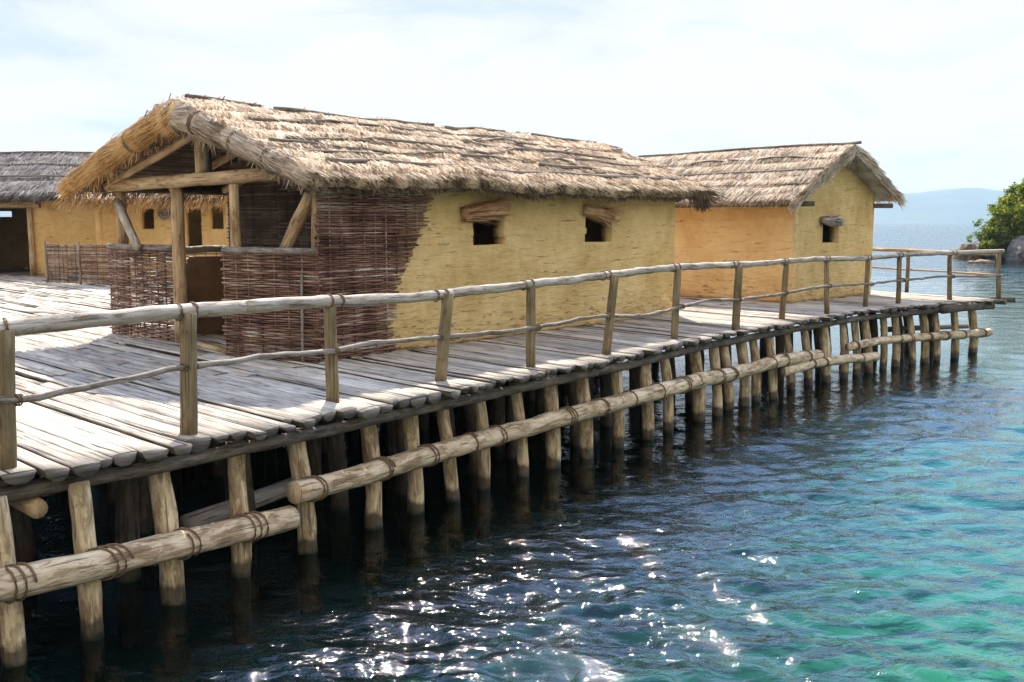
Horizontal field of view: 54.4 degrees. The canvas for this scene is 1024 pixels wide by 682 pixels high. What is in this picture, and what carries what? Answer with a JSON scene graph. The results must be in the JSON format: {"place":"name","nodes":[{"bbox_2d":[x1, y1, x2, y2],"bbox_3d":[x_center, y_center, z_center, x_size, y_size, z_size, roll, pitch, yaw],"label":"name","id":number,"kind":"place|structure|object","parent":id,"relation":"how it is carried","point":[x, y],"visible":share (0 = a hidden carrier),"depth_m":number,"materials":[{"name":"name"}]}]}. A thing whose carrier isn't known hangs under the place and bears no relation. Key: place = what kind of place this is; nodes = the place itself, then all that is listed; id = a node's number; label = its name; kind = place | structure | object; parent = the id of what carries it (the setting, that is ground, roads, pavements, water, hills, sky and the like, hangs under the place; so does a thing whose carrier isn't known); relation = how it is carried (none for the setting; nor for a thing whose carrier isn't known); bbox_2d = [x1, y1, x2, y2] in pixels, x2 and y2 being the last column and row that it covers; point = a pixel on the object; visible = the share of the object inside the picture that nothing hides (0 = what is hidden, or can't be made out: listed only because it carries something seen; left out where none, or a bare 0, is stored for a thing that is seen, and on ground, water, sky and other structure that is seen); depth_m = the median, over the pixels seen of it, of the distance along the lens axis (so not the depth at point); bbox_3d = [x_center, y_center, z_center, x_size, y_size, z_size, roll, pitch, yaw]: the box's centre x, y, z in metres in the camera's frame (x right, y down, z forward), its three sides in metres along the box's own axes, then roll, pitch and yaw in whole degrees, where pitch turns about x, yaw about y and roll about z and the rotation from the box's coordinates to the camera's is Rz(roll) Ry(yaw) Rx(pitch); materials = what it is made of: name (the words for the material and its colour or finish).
{"place":"outdoors","nodes":[
{"label":"outdoors","id":0,"kind":"place"},
{"bbox_2d":[0,188,1017,222],"bbox_3d":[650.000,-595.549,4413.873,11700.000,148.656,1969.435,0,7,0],"label":"hills","id":1,"kind":"structure","parent":0,"point":[963,205],"depth_m":3821.32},
{"bbox_2d":[0,0,1023,193],"label":"sky","id":2,"kind":"structure","parent":0,"point":[932,89],"materials":[{"name":"white"}]},
{"bbox_2d":[9,223,1023,681],"bbox_3d":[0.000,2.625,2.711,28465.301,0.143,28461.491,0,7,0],"label":"water","id":3,"kind":"structure","parent":0,"point":[986,285],"depth_m":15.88,"materials":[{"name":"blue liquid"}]},
{"bbox_2d":[0,268,1015,681],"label":"wooden platform","id":4,"kind":"structure","parent":3,"relation":"in","point":[130,446],"depth_m":10.54,"materials":[{"name":"grey wood"}]},
{"bbox_2d":[0,150,96,275],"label":"thatched hut","id":5,"kind":"object","parent":4,"relation":"on","point":[29,182],"visible":0.41,"depth_m":30.93,"materials":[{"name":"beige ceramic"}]},
{"bbox_2d":[44,241,118,284],"bbox_3d":[-11.520,-2.090,26.757,3.251,1.153,0.245,4,8,28],"label":"wicker fence","id":6,"kind":"object","parent":4,"relation":"on","point":[63,270],"visible":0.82,"depth_m":26.79,"materials":[{"name":"brown wicker"}]},
{"bbox_2d":[52,192,226,281],"bbox_3d":[-8.424,-3.564,29.262,8.070,3.444,5.702,0,7,0],"label":"thatched hut","id":7,"kind":"object","parent":4,"relation":"on","point":[205,224],"visible":0.18,"depth_m":27.63,"materials":[{"name":"yellow paint"}]},
{"bbox_2d":[157,205,170,219],"bbox_3d":[-9.598,-3.555,27.498,0.410,0.428,0.029,0,7,3],"label":"round tray","id":8,"kind":"object","parent":7,"relation":"attached to","point":[164,214],"visible":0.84,"depth_m":27.50,"materials":[{"name":"wicker"}]},
{"bbox_2d":[54,93,727,362],"bbox_3d":[-1.399,-1.969,16.507,6.336,3.318,9.798,6,9,41],"label":"thatched hut","id":9,"kind":"object","parent":4,"relation":"on","point":[319,203],"visible":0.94,"depth_m":13.76,"materials":[{"name":"yellow paint"}]},
{"bbox_2d":[186,256,246,334],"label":"wooden door","id":10,"kind":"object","parent":9,"relation":"part of","point":[204,278],"visible":0.48,"depth_m":14.65,"materials":[{"name":"wood"}]},
{"bbox_2d":[0,249,1004,469],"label":"log railing","id":11,"kind":"object","parent":4,"relation":"on","point":[187,315],"visible":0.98,"depth_m":9.16,"materials":[{"name":"brown wood"}]},
{"bbox_2d":[638,141,906,302],"bbox_3d":[5.345,-2.801,23.194,5.486,3.366,5.898,-6,9,-43],"label":"thatched hut","id":12,"kind":"object","parent":4,"relation":"on","point":[799,200],"visible":0.67,"depth_m":21.36,"materials":[{"name":"yellow paint"}]},
{"bbox_2d":[872,248,995,292],"bbox_3d":[9.239,-1.765,24.429,0.093,1.081,6.004,-4,8,-28],"label":"log railing","id":13,"kind":"object","parent":4,"relation":"on","point":[908,270],"visible":0.4,"depth_m":23.87,"materials":[{"name":"brown wood"}]},
{"bbox_2d":[952,243,981,260],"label":"boulder","id":14,"kind":"object","parent":3,"relation":"in","point":[969,246],"visible":0.5,"depth_m":80.11,"materials":[{"name":"grey stone"}]},
{"bbox_2d":[967,260,981,262],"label":"rock","id":15,"kind":"object","parent":3,"relation":"in","point":[971,261],"visible":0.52,"depth_m":71.60,"materials":[{"name":"beige stone"}]},
{"bbox_2d":[972,241,981,245],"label":"boulder","id":16,"kind":"object","parent":3,"relation":"in","point":[977,243],"visible":0.06,"depth_m":81.70,"materials":[{"name":"grey stone"}]},
{"bbox_2d":[976,259,991,263],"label":"rock","id":17,"kind":"object","parent":3,"relation":"in","point":[983,261],"visible":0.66,"depth_m":71.81,"materials":[{"name":"beige stone"}]},
{"bbox_2d":[1005,235,1023,265],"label":"boulder","id":18,"kind":"object","parent":3,"relation":"in","point":[1015,250],"visible":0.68,"depth_m":75.75,"materials":[{"name":"grey stone"}]},
{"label":"terrain","id":19,"kind":"structure","parent":0,"visible":0},
{"bbox_2d":[976,240,1008,259],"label":"boulder","id":20,"kind":"object","parent":19,"relation":"on","point":[994,257],"visible":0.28,"depth_m":78.75,"materials":[{"name":"grey stone"}]},
{"bbox_2d":[966,218,988,242],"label":"shore shrub","id":21,"kind":"object","parent":20,"relation":"on","point":[978,235],"visible":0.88,"depth_m":79.50,"materials":[{"name":"green plant"}]},
{"bbox_2d":[977,176,1023,249],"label":"shore tree","id":22,"kind":"object","parent":20,"relation":"on","point":[1005,226],"visible":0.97,"depth_m":78.01,"materials":[{"name":"green plant"}]}
]}

